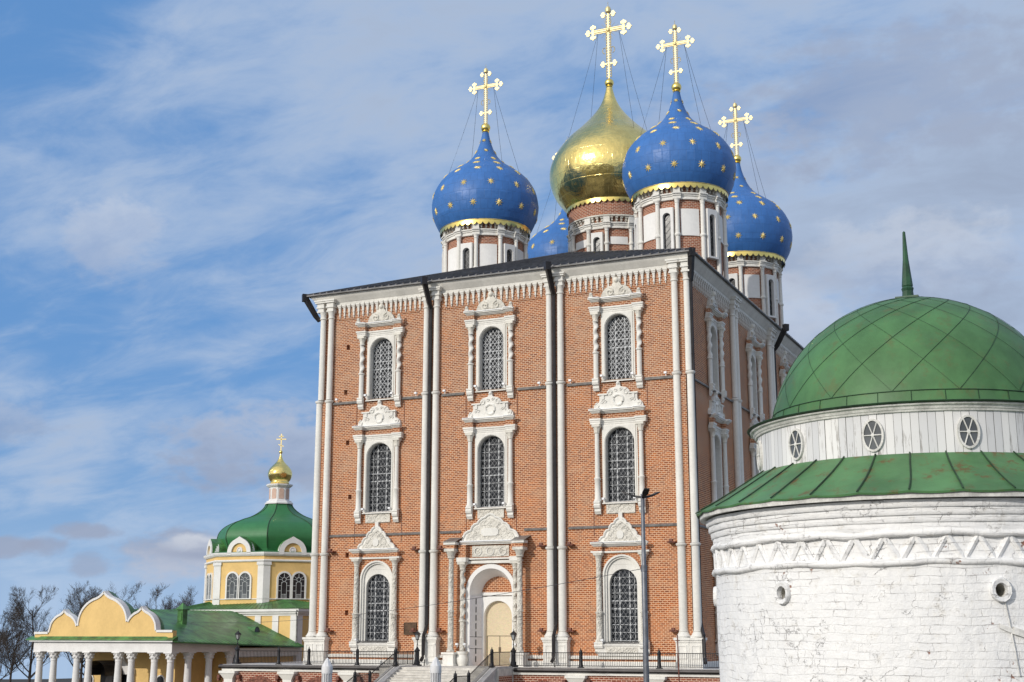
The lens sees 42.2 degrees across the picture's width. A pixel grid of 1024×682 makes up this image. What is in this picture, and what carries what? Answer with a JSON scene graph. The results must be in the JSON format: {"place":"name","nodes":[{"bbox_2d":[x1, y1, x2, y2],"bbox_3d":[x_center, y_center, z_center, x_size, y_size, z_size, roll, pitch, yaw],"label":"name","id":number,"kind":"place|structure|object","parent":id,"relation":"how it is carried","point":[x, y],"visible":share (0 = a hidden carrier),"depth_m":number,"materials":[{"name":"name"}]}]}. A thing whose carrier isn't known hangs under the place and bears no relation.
{"place":"outdoors","nodes":[
{"label":"outdoors","id":0,"kind":"place"},
{"bbox_2d":[0,678,83,681],"bbox_3d":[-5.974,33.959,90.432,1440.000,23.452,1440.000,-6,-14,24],"label":"ground","id":1,"kind":"structure","parent":0,"point":[43,680],"depth_m":712.95,"materials":[{"name":"grey plant"}]},
{"bbox_2d":[0,607,27,679],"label":"bare tree","id":2,"kind":"object","parent":1,"relation":"on","point":[2,652],"visible":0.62,"depth_m":235.20,"materials":[{"name":"brown plant"}]},
{"bbox_2d":[0,596,41,681],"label":"bare tree","id":3,"kind":"object","parent":1,"relation":"on","point":[28,648],"visible":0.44,"depth_m":241.08,"materials":[{"name":"brown plant"}]},
{"bbox_2d":[0,584,60,681],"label":"bare tree","id":4,"kind":"object","parent":1,"relation":"on","point":[20,613],"visible":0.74,"depth_m":228.26,"materials":[{"name":"brown plant"}]},
{"bbox_2d":[41,581,99,681],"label":"bare tree","id":5,"kind":"object","parent":1,"relation":"on","point":[78,609],"visible":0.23,"depth_m":225.19,"materials":[{"name":"brown plant"}]},
{"bbox_2d":[60,583,101,681],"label":"bare tree","id":6,"kind":"object","parent":1,"relation":"on","point":[77,607],"visible":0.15,"depth_m":232.06,"materials":[{"name":"brown plant"}]},
{"bbox_2d":[74,580,150,655],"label":"bare tree","id":7,"kind":"object","parent":1,"relation":"on","point":[136,589],"visible":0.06,"depth_m":224.85,"materials":[{"name":"brown plant"}]},
{"bbox_2d":[132,583,174,609],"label":"bare tree","id":8,"kind":"object","parent":1,"relation":"on","point":[155,600],"visible":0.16,"depth_m":224.51,"materials":[{"name":"brown plant"}]},
{"bbox_2d":[26,434,312,681],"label":"yellow church","id":9,"kind":"structure","parent":1,"relation":"on","point":[257,566],"depth_m":142.25,"materials":[{"name":"paint"}]},
{"bbox_2d":[122,674,126,681],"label":"church door","id":10,"kind":"structure","parent":9,"relation":"in","point":[124,677],"depth_m":135.89,"materials":[{"name":"black glass"}]},
{"bbox_2d":[157,675,165,681],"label":"porch window","id":11,"kind":"structure","parent":9,"relation":"in","point":[160,678],"depth_m":133.55,"materials":[{"name":"white glass"}]},
{"bbox_2d":[205,573,212,600],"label":"paired window","id":12,"kind":"structure","parent":9,"relation":"in","point":[209,580],"depth_m":158.40,"materials":[{"name":"white glass"}]},
{"bbox_2d":[225,571,251,598],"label":"paired window","id":13,"kind":"structure","parent":9,"relation":"in","point":[237,586],"depth_m":154.32,"materials":[{"name":"white glass"}]},
{"bbox_2d":[276,571,306,598],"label":"paired window","id":14,"kind":"structure","parent":9,"relation":"in","point":[288,586],"depth_m":154.36,"materials":[{"name":"white glass"}]},
{"bbox_2d":[159,597,191,609],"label":"bare tree","id":15,"kind":"object","parent":1,"relation":"on","point":[163,603],"visible":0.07,"depth_m":221.31,"materials":[{"name":"brown plant"}]},
{"bbox_2d":[174,587,197,605],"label":"bare tree","id":16,"kind":"object","parent":1,"relation":"on","point":[188,598],"visible":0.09,"depth_m":218.12,"materials":[{"name":"brown plant"}]},
{"bbox_2d":[321,658,332,681],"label":"fluted pillar","id":17,"kind":"structure","parent":1,"relation":"on","point":[327,670],"depth_m":52.81,"materials":[{"name":"white stone"}]},
{"bbox_2d":[430,657,441,681],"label":"fluted pillar","id":18,"kind":"structure","parent":1,"relation":"on","point":[435,670],"depth_m":50.87,"materials":[{"name":"white stone"}]},
{"bbox_2d":[377,665,513,681],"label":"staircase","id":19,"kind":"structure","parent":1,"relation":"on","point":[407,673],"depth_m":86.21,"materials":[{"name":"stone"}]},
{"bbox_2d":[347,647,415,681],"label":"railing","id":20,"kind":"object","parent":19,"relation":"on","point":[402,660],"visible":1,"depth_m":87.65,"materials":[{"name":"black metal"}]},
{"bbox_2d":[450,648,508,681],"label":"railing","id":21,"kind":"object","parent":19,"relation":"on","point":[493,660],"visible":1,"depth_m":84.75,"materials":[{"name":"black metal"}]},
{"bbox_2d":[217,661,719,681],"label":"terrace","id":22,"kind":"structure","parent":1,"relation":"on","point":[273,672],"depth_m":86.99,"materials":[{"name":"grey stone"}]},
{"bbox_2d":[232,631,240,663],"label":"lantern post","id":23,"kind":"object","parent":22,"relation":"on","point":[237,649],"visible":1,"depth_m":96.65,"materials":[{"name":"black metal"}]},
{"bbox_2d":[239,647,393,665],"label":"railing","id":24,"kind":"object","parent":22,"relation":"on","point":[309,662],"visible":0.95,"depth_m":93.97,"materials":[{"name":"black metal"}]},
{"bbox_2d":[393,647,412,664],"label":"railing","id":25,"kind":"object","parent":22,"relation":"on","point":[407,657],"visible":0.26,"depth_m":91.02,"materials":[{"name":"black metal"}]},
{"bbox_2d":[412,629,421,665],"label":"lantern post","id":26,"kind":"object","parent":22,"relation":"on","point":[417,634],"visible":1,"depth_m":90.70,"materials":[{"name":"black metal"}]},
{"bbox_2d":[509,629,517,666],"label":"lantern post","id":27,"kind":"object","parent":22,"relation":"on","point":[513,662],"visible":1,"depth_m":87.79,"materials":[{"name":"black metal"}]},
{"bbox_2d":[302,6,804,668],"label":"cathedral","id":28,"kind":"structure","parent":22,"relation":"on","point":[504,404],"depth_m":95.24,"materials":[{"name":"red brick"}]},
{"bbox_2d":[349,522,400,653],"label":"window","id":29,"kind":"structure","parent":28,"relation":"in","point":[378,578],"depth_m":95.82,"materials":[{"name":"white stone"}]},
{"bbox_2d":[352,400,402,523],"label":"window","id":30,"kind":"structure","parent":28,"relation":"in","point":[381,478],"depth_m":97.80,"materials":[{"name":"white stone"}]},
{"bbox_2d":[355,303,404,409],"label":"window","id":31,"kind":"structure","parent":28,"relation":"in","point":[383,331],"depth_m":99.56,"materials":[{"name":"white stone"}]},
{"bbox_2d":[404,622,416,634],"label":"wall plaque","id":32,"kind":"object","parent":28,"relation":"attached to","point":[408,626],"depth_m":93.94,"materials":[{"name":"brown metal"}]},
{"bbox_2d":[463,291,515,400],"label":"window","id":33,"kind":"structure","parent":28,"relation":"in","point":[492,318],"depth_m":95.91,"materials":[{"name":"white stone"}]},
{"bbox_2d":[462,391,516,518],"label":"window","id":34,"kind":"structure","parent":28,"relation":"in","point":[491,421],"depth_m":94.17,"materials":[{"name":"white stone"}]},
{"bbox_2d":[587,277,643,390],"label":"window","id":35,"kind":"structure","parent":28,"relation":"in","point":[617,309],"depth_m":92.04,"materials":[{"name":"white stone"}]},
{"bbox_2d":[588,381,646,513],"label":"window","id":36,"kind":"structure","parent":28,"relation":"in","point":[621,409],"depth_m":90.30,"materials":[{"name":"white stone"}]},
{"bbox_2d":[590,512,649,655],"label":"window","id":37,"kind":"structure","parent":28,"relation":"in","point":[620,626],"depth_m":88.34,"materials":[{"name":"white stone"}]},
{"bbox_2d":[712,554,718,654],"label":"window","id":38,"kind":"structure","parent":28,"relation":"in","point":[716,628],"depth_m":89.77,"materials":[{"name":"white stone"}]},
{"bbox_2d":[704,291,727,402],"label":"window","id":39,"kind":"structure","parent":28,"relation":"in","point":[714,319],"depth_m":96.17,"materials":[{"name":"white stone"}]},
{"bbox_2d":[708,391,731,503],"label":"window","id":40,"kind":"structure","parent":28,"relation":"in","point":[718,430],"depth_m":94.54,"materials":[{"name":"white stone"}]},
{"bbox_2d":[749,414,758,476],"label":"window","id":41,"kind":"structure","parent":28,"relation":"in","point":[752,448],"depth_m":102.70,"materials":[{"name":"white stone"}]},
{"bbox_2d":[745,323,764,421],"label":"window","id":42,"kind":"structure","parent":28,"relation":"in","point":[753,349],"depth_m":106.30,"materials":[{"name":"white stone"}]},
{"bbox_2d":[779,350,789,385],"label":"window","id":43,"kind":"structure","parent":28,"relation":"in","point":[784,368],"depth_m":114.68,"materials":[{"name":"white stone"}]},
{"bbox_2d":[515,648,718,668],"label":"railing","id":44,"kind":"object","parent":22,"relation":"on","point":[658,653],"visible":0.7,"depth_m":85.01,"materials":[{"name":"black metal"}]},
{"bbox_2d":[621,488,659,681],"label":"street lamp","id":45,"kind":"object","parent":1,"relation":"on","point":[645,492],"visible":1,"depth_m":61.62,"materials":[{"name":"black metal"}]},
{"bbox_2d":[196,569,639,622],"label":"overhead wire","id":46,"kind":"object","parent":45,"relation":"attached to","point":[455,601],"visible":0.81,"depth_m":77.99,"materials":[{"name":"black metal"}]},
{"bbox_2d":[675,635,679,681],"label":"marker pole","id":47,"kind":"object","parent":1,"relation":"on","point":[677,640],"visible":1,"depth_m":77.57,"materials":[{"name":"grey metal"}]},
{"bbox_2d":[695,231,1023,681],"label":"round tower","id":48,"kind":"structure","parent":1,"relation":"on","point":[865,523],"depth_m":20.37,"materials":[{"name":"brick"}]},
{"bbox_2d":[756,440,762,469],"bbox_3d":[4.310,1.987,23.073,0.066,0.524,0.344,0,-12,0],"label":"oval window","id":49,"kind":"structure","parent":48,"relation":"in","point":[759,452],"depth_m":22.98,"materials":[{"name":"white paint"}]},
{"bbox_2d":[788,428,804,459],"bbox_3d":[4.655,1.692,21.733,0.066,0.524,0.344,7,-14,-29],"label":"oval window","id":50,"kind":"structure","parent":48,"relation":"in","point":[796,444],"depth_m":21.71,"materials":[{"name":"white paint"}]},
{"bbox_2d":[862,419,883,451],"bbox_3d":[5.639,1.475,20.747,0.344,0.524,0.066,-7,-14,30],"label":"oval window","id":51,"kind":"structure","parent":48,"relation":"in","point":[872,430],"depth_m":20.73,"materials":[{"name":"white paint"}]},
{"bbox_2d":[957,414,979,448],"bbox_3d":[7.001,1.390,20.361,0.344,0.524,0.066,0,-12,1],"label":"oval window","id":52,"kind":"structure","parent":48,"relation":"in","point":[968,429],"depth_m":20.35,"materials":[{"name":"white paint"}]},
{"bbox_2d":[0,0,1023,678],"label":"sky","id":53,"kind":"structure","parent":0,"point":[176,176],"materials":[{"name":"blue"}]}
]}

